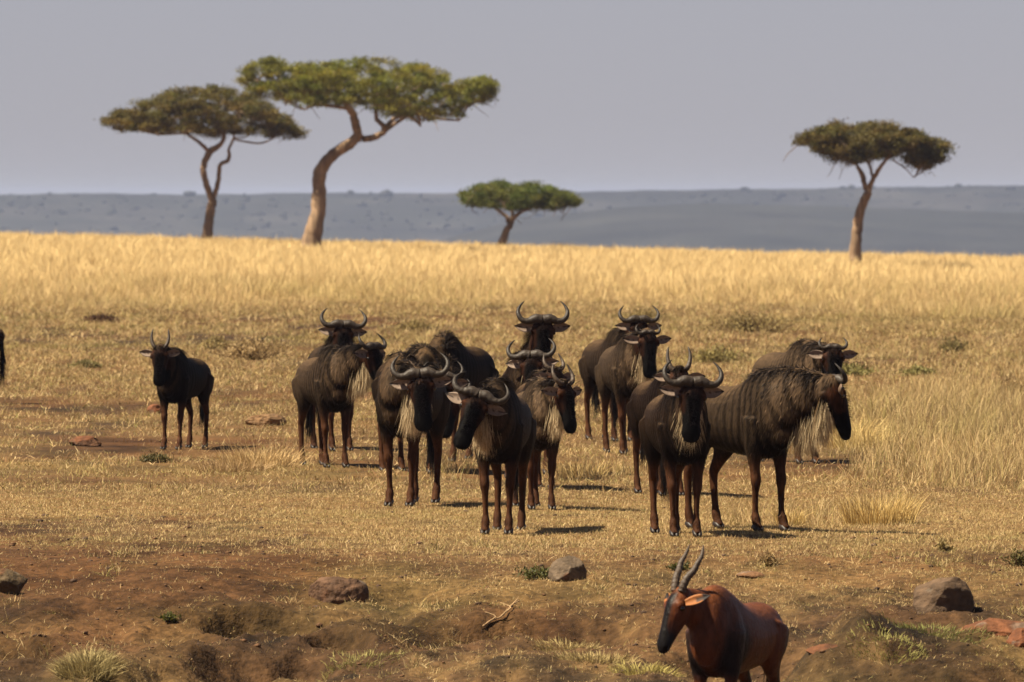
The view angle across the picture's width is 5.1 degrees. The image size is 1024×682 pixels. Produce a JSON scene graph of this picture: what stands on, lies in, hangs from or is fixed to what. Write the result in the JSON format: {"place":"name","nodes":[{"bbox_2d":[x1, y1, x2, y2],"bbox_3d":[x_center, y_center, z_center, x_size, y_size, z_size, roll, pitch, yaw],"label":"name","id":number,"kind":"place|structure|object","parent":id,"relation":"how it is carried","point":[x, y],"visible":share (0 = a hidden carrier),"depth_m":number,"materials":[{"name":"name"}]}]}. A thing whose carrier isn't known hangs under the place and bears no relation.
{"place":"outdoors","nodes":[
{"label":"outdoors","id":0,"kind":"place"},
{"bbox_2d":[0,305,1023,681],"bbox_3d":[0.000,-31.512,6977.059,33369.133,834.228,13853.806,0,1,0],"label":"ground","id":1,"kind":"structure","parent":0,"point":[276,659],"depth_m":86.86,"materials":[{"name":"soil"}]},
{"bbox_2d":[0,329,7,385],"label":"wildebeest","id":2,"kind":"object","parent":1,"relation":"on","point":[2,359],"visible":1,"depth_m":154.68},
{"bbox_2d":[0,568,27,594],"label":"rock","id":3,"kind":"object","parent":1,"relation":"on","point":[12,582],"visible":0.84,"depth_m":85.82,"materials":[{"name":"grey stone"}]},
{"bbox_2d":[64,358,103,367],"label":"shrub","id":4,"kind":"object","parent":1,"relation":"on","point":[90,362],"visible":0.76,"depth_m":188.75,"materials":[{"name":"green plant"}]},
{"bbox_2d":[69,436,101,446],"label":"rock","id":5,"kind":"object","parent":1,"relation":"on","point":[92,441],"visible":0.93,"depth_m":128.15,"materials":[{"name":"brown stone"}]},
{"bbox_2d":[39,643,134,681],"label":"grass tuft","id":6,"kind":"object","parent":1,"relation":"on","point":[74,663],"visible":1,"depth_m":80.26,"materials":[{"name":"yellow plant"}]},
{"bbox_2d":[83,312,124,322],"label":"shrub","id":7,"kind":"object","parent":1,"relation":"on","point":[102,316],"visible":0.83,"depth_m":251.86,"materials":[{"name":"brown plant"}]},
{"bbox_2d":[135,449,172,462],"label":"shrub","id":8,"kind":"object","parent":1,"relation":"on","point":[151,457],"visible":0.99,"depth_m":120.44,"materials":[{"name":"green plant"}]},
{"bbox_2d":[147,404,160,413],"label":"rock","id":9,"kind":"object","parent":1,"relation":"on","point":[154,407],"visible":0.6,"depth_m":148.36,"materials":[{"name":"brown stone"}]},
{"bbox_2d":[156,611,180,622],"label":"shrub","id":10,"kind":"object","parent":1,"relation":"on","point":[168,616],"visible":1,"depth_m":83.95,"materials":[{"name":"green plant"}]},
{"bbox_2d":[140,329,213,449],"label":"wildebeest","id":11,"kind":"object","parent":1,"relation":"on","point":[181,378],"visible":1,"depth_m":127.18},
{"bbox_2d":[93,83,310,239],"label":"acacia tree","id":12,"kind":"object","parent":1,"relation":"on","point":[185,111],"visible":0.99,"depth_m":588.36,"materials":[{"name":"green plant"}]},
{"bbox_2d":[195,336,231,350],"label":"shrub","id":13,"kind":"object","parent":1,"relation":"on","point":[215,341],"visible":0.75,"depth_m":209.56,"materials":[{"name":"beige plant"}]},
{"bbox_2d":[185,454,276,472],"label":"grass tuft","id":14,"kind":"object","parent":1,"relation":"on","point":[234,469],"visible":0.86,"depth_m":116.99,"materials":[{"name":"beige plant"}]},
{"bbox_2d":[202,335,295,359],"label":"shrub","id":15,"kind":"object","parent":1,"relation":"on","point":[254,347],"visible":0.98,"depth_m":198.22,"materials":[{"name":"beige plant"}]},
{"bbox_2d":[198,440,316,468],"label":"grass tuft","id":16,"kind":"object","parent":1,"relation":"on","point":[257,454],"visible":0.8,"depth_m":118.45,"materials":[{"name":"beige plant"}]},
{"bbox_2d":[245,413,286,425],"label":"rock","id":17,"kind":"object","parent":1,"relation":"on","point":[270,419],"visible":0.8,"depth_m":140.06,"materials":[{"name":"beige stone"}]},
{"bbox_2d":[308,308,366,450],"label":"wildebeest","id":18,"kind":"object","parent":1,"relation":"on","point":[343,332],"visible":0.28,"depth_m":125.78},
{"bbox_2d":[308,576,368,604],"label":"rock","id":19,"kind":"object","parent":1,"relation":"on","point":[336,590],"visible":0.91,"depth_m":85.81,"materials":[{"name":"brown stone"}]},
{"bbox_2d":[291,333,386,467],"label":"wildebeest","id":20,"kind":"object","parent":1,"relation":"on","point":[332,378],"visible":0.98,"depth_m":118.00},
{"bbox_2d":[316,647,409,681],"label":"grass tuft","id":21,"kind":"object","parent":1,"relation":"on","point":[352,660],"visible":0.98,"depth_m":81.81,"materials":[{"name":"yellow plant"}]},
{"bbox_2d":[232,53,502,246],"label":"acacia tree","id":22,"kind":"object","parent":1,"relation":"on","point":[334,79],"visible":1,"depth_m":554.37,"materials":[{"name":"green plant"}]},
{"bbox_2d":[374,349,451,505],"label":"wildebeest","id":23,"kind":"object","parent":1,"relation":"on","point":[412,403],"visible":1,"depth_m":103.02},
{"bbox_2d":[383,318,443,330],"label":"shrub","id":24,"kind":"object","parent":1,"relation":"on","point":[414,323],"visible":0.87,"depth_m":235.66,"materials":[{"name":"beige plant"}]},
{"bbox_2d":[371,341,469,473],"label":"wildebeest","id":25,"kind":"object","parent":1,"relation":"on","point":[425,353],"visible":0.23,"depth_m":115.94},
{"bbox_2d":[408,323,467,343],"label":"grass tuft","id":26,"kind":"object","parent":1,"relation":"on","point":[426,337],"visible":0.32,"depth_m":202.27,"materials":[{"name":"beige plant"}]},
{"bbox_2d":[429,330,498,461],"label":"wildebeest","id":27,"kind":"object","parent":1,"relation":"on","point":[478,364],"visible":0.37,"depth_m":121.17},
{"bbox_2d":[445,371,537,533],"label":"wildebeest","id":28,"kind":"object","parent":1,"relation":"on","point":[497,427],"visible":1,"depth_m":95.46},
{"bbox_2d":[483,596,519,626],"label":"fallen twig","id":29,"kind":"object","parent":1,"relation":"on","point":[508,609],"visible":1,"depth_m":84.19,"materials":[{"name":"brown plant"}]},
{"bbox_2d":[0,229,1023,316],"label":"tall golden grass","id":30,"kind":"structure","parent":1,"relation":"on","point":[84,256],"depth_m":407.35,"materials":[{"name":"beige plant"}]},
{"bbox_2d":[0,503,1023,681],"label":"pebbles","id":31,"kind":"object","parent":1,"relation":"on","point":[319,624],"visible":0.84,"depth_m":88.61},
{"bbox_2d":[452,177,587,245],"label":"acacia tree","id":32,"kind":"object","parent":1,"relation":"on","point":[522,197],"visible":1,"depth_m":603.17,"materials":[{"name":"green plant"}]},
{"bbox_2d":[502,338,558,477],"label":"wildebeest","id":33,"kind":"object","parent":1,"relation":"on","point":[523,365],"visible":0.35,"depth_m":112.57},
{"bbox_2d":[512,564,549,579],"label":"shrub","id":34,"kind":"object","parent":1,"relation":"on","point":[534,571],"visible":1,"depth_m":87.21,"materials":[{"name":"green plant"}]},
{"bbox_2d":[514,301,570,474],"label":"wildebeest","id":35,"kind":"object","parent":1,"relation":"on","point":[540,329],"visible":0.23,"depth_m":115.16},
{"bbox_2d":[515,353,574,489],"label":"wildebeest","id":36,"kind":"object","parent":1,"relation":"on","point":[546,371],"visible":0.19,"depth_m":109.09},
{"bbox_2d":[512,364,581,509],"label":"wildebeest","id":37,"kind":"object","parent":1,"relation":"on","point":[550,402],"visible":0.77,"depth_m":101.44},
{"bbox_2d":[548,555,586,581],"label":"rock","id":38,"kind":"object","parent":1,"relation":"on","point":[568,568],"visible":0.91,"depth_m":86.91,"materials":[{"name":"grey stone"}]},
{"bbox_2d":[532,633,604,651],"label":"grass tuft","id":39,"kind":"object","parent":1,"relation":"on","point":[569,646],"visible":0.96,"depth_m":82.37,"materials":[{"name":"yellow plant"}]},
{"bbox_2d":[541,455,618,477],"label":"grass tuft","id":40,"kind":"object","parent":1,"relation":"on","point":[583,468],"visible":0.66,"depth_m":114.61,"materials":[{"name":"beige plant"}]},
{"bbox_2d":[546,645,640,663],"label":"grass tuft","id":41,"kind":"object","parent":1,"relation":"on","point":[589,658],"visible":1,"depth_m":81.29,"materials":[{"name":"yellow plant"}]},
{"bbox_2d":[578,305,661,440],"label":"wildebeest","id":42,"kind":"object","parent":1,"relation":"on","point":[593,351],"visible":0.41,"depth_m":131.63},
{"bbox_2d":[594,324,671,454],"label":"wildebeest","id":43,"kind":"object","parent":1,"relation":"on","point":[626,366],"visible":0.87,"depth_m":124.66},
{"bbox_2d":[602,657,685,676],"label":"grass tuft","id":44,"kind":"object","parent":1,"relation":"on","point":[645,670],"visible":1,"depth_m":80.65,"materials":[{"name":"yellow plant"}]},
{"bbox_2d":[612,304,681,322],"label":"shrub","id":45,"kind":"object","parent":1,"relation":"on","point":[647,312],"visible":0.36,"depth_m":256.67,"materials":[{"name":"beige plant"}]},
{"bbox_2d":[625,346,704,495],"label":"wildebeest","id":46,"kind":"object","parent":1,"relation":"on","point":[644,395],"visible":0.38,"depth_m":107.85},
{"bbox_2d":[665,561,691,569],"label":"shrub","id":47,"kind":"object","parent":1,"relation":"on","point":[674,566],"visible":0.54,"depth_m":88.05,"materials":[{"name":"green plant"}]},
{"bbox_2d":[638,360,723,536],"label":"wildebeest","id":48,"kind":"object","parent":1,"relation":"on","point":[674,424],"visible":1,"depth_m":93.75},
{"bbox_2d":[675,343,756,361],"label":"shrub","id":49,"kind":"object","parent":1,"relation":"on","point":[716,354],"visible":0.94,"depth_m":195.87,"materials":[{"name":"beige plant"}]},
{"bbox_2d":[656,544,788,681],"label":"topi","id":50,"kind":"object","parent":1,"relation":"on","point":[730,637],"visible":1,"depth_m":75.91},
{"bbox_2d":[736,571,764,578],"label":"rock","id":51,"kind":"object","parent":1,"relation":"on","point":[750,574],"visible":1,"depth_m":87.40,"materials":[{"name":"brown stone"}]},
{"bbox_2d":[690,310,814,332],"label":"shrub","id":52,"kind":"object","parent":1,"relation":"on","point":[749,323],"visible":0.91,"depth_m":233.89,"materials":[{"name":"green plant"}]},
{"bbox_2d":[683,363,852,531],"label":"wildebeest","id":53,"kind":"object","parent":1,"relation":"on","point":[757,416],"visible":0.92,"depth_m":94.94},
{"bbox_2d":[756,548,779,565],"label":"shrub","id":54,"kind":"object","parent":1,"relation":"on","point":[767,558],"visible":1,"depth_m":88.37,"materials":[{"name":"beige plant"}]},
{"bbox_2d":[766,508,816,525],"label":"grass tuft","id":55,"kind":"object","parent":1,"relation":"on","point":[794,519],"visible":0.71,"depth_m":97.24,"materials":[{"name":"beige plant"}]},
{"bbox_2d":[752,337,857,463],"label":"wildebeest","id":56,"kind":"object","parent":1,"relation":"on","point":[808,353],"visible":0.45,"depth_m":120.14},
{"bbox_2d":[806,643,836,653],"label":"rock","id":57,"kind":"object","parent":1,"relation":"on","point":[813,649],"visible":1,"depth_m":80.30,"materials":[{"name":"red stone"}]},
{"bbox_2d":[818,408,887,448],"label":"grass tuft","id":58,"kind":"object","parent":1,"relation":"on","point":[834,444],"visible":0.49,"depth_m":127.38,"materials":[{"name":"beige plant"}]},
{"bbox_2d":[841,362,878,375],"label":"shrub","id":59,"kind":"object","parent":1,"relation":"on","point":[851,369],"visible":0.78,"depth_m":179.43,"materials":[{"name":"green plant"}]},
{"bbox_2d":[830,416,904,450],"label":"grass tuft","id":60,"kind":"object","parent":1,"relation":"on","point":[863,438],"visible":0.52,"depth_m":126.42,"materials":[{"name":"beige plant"}]},
{"bbox_2d":[783,117,959,262],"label":"acacia tree","id":61,"kind":"object","parent":1,"relation":"on","point":[869,142],"visible":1,"depth_m":498.56,"materials":[{"name":"green plant"}]},
{"bbox_2d":[824,487,931,525],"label":"grass tuft","id":62,"kind":"object","parent":1,"relation":"on","point":[893,514],"visible":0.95,"depth_m":97.07,"materials":[{"name":"beige plant"}]},
{"bbox_2d":[844,618,928,663],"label":"grass tuft","id":63,"kind":"object","parent":1,"relation":"on","point":[887,637],"visible":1,"depth_m":80.19,"materials":[{"name":"plant"}]},
{"bbox_2d":[895,364,937,375],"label":"shrub","id":64,"kind":"object","parent":1,"relation":"on","point":[914,370],"visible":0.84,"depth_m":178.69,"materials":[{"name":"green plant"}]},
{"bbox_2d":[875,609,995,643],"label":"grass tuft","id":65,"kind":"object","parent":1,"relation":"on","point":[926,627],"visible":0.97,"depth_m":81.29,"materials":[{"name":"plant"}]},
{"bbox_2d":[913,577,973,613],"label":"rock","id":66,"kind":"object","parent":1,"relation":"on","point":[948,594],"visible":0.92,"depth_m":83.67,"materials":[{"name":"grey stone"}]},
{"bbox_2d":[933,538,957,551],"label":"shrub","id":67,"kind":"object","parent":1,"relation":"on","point":[942,546],"visible":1,"depth_m":90.26,"materials":[{"name":"beige plant"}]},
{"bbox_2d":[936,334,973,352],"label":"shrub","id":68,"kind":"object","parent":1,"relation":"on","point":[952,344],"visible":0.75,"depth_m":208.26,"materials":[{"name":"beige plant"}]},
{"bbox_2d":[961,618,1023,636],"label":"rock","id":69,"kind":"object","parent":1,"relation":"on","point":[1003,627],"visible":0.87,"depth_m":81.54,"materials":[{"name":"red stone"}]},
{"bbox_2d":[982,373,1023,396],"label":"shrub","id":70,"kind":"object","parent":1,"relation":"on","point":[1014,384],"visible":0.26,"depth_m":161.44,"materials":[{"name":"beige plant"}]},
{"bbox_2d":[993,546,1023,565],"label":"shrub","id":71,"kind":"object","parent":1,"relation":"on","point":[1017,557],"visible":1,"depth_m":88.90,"materials":[{"name":"green plant"}]},
{"bbox_2d":[1006,628,1023,647],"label":"rock","id":72,"kind":"object","parent":1,"relation":"on","point":[1016,637],"visible":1,"depth_m":81.11,"materials":[{"name":"red stone"}]},
{"bbox_2d":[0,293,1023,494],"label":"rough grass","id":73,"kind":"structure","parent":0,"point":[974,327],"depth_m":208.59,"materials":[{"name":"beige plant"}]},
{"bbox_2d":[0,262,1023,527],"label":"stalk grass","id":74,"kind":"structure","parent":0,"point":[968,420],"depth_m":259.79,"materials":[{"name":"beige plant"}]},
{"bbox_2d":[0,477,1023,681],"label":"short grass","id":75,"kind":"structure","parent":0,"point":[318,495],"depth_m":97.46,"materials":[{"name":"beige plant"}]},
{"bbox_2d":[0,185,1023,242],"bbox_3d":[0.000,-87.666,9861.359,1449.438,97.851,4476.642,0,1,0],"label":"hills","id":76,"kind":"structure","parent":0,"point":[398,207],"depth_m":8412.54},
{"bbox_2d":[0,183,1023,241],"bbox_3d":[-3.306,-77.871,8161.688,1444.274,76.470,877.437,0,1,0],"label":"hill scrub","id":77,"kind":"object","parent":76,"relation":"on","point":[384,193],"visible":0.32,"depth_m":8427.69,"materials":[{"name":"grey plant"}]},
{"bbox_2d":[0,0,1023,194],"label":"sky","id":78,"kind":"structure","parent":0,"point":[595,95],"materials":[{"name":"grey"}]},
{"bbox_2d":[434,203,1023,257],"bbox_3d":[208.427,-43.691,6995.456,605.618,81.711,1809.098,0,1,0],"label":"hills","id":79,"kind":"structure","parent":0,"point":[775,228],"depth_m":6787.16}
]}

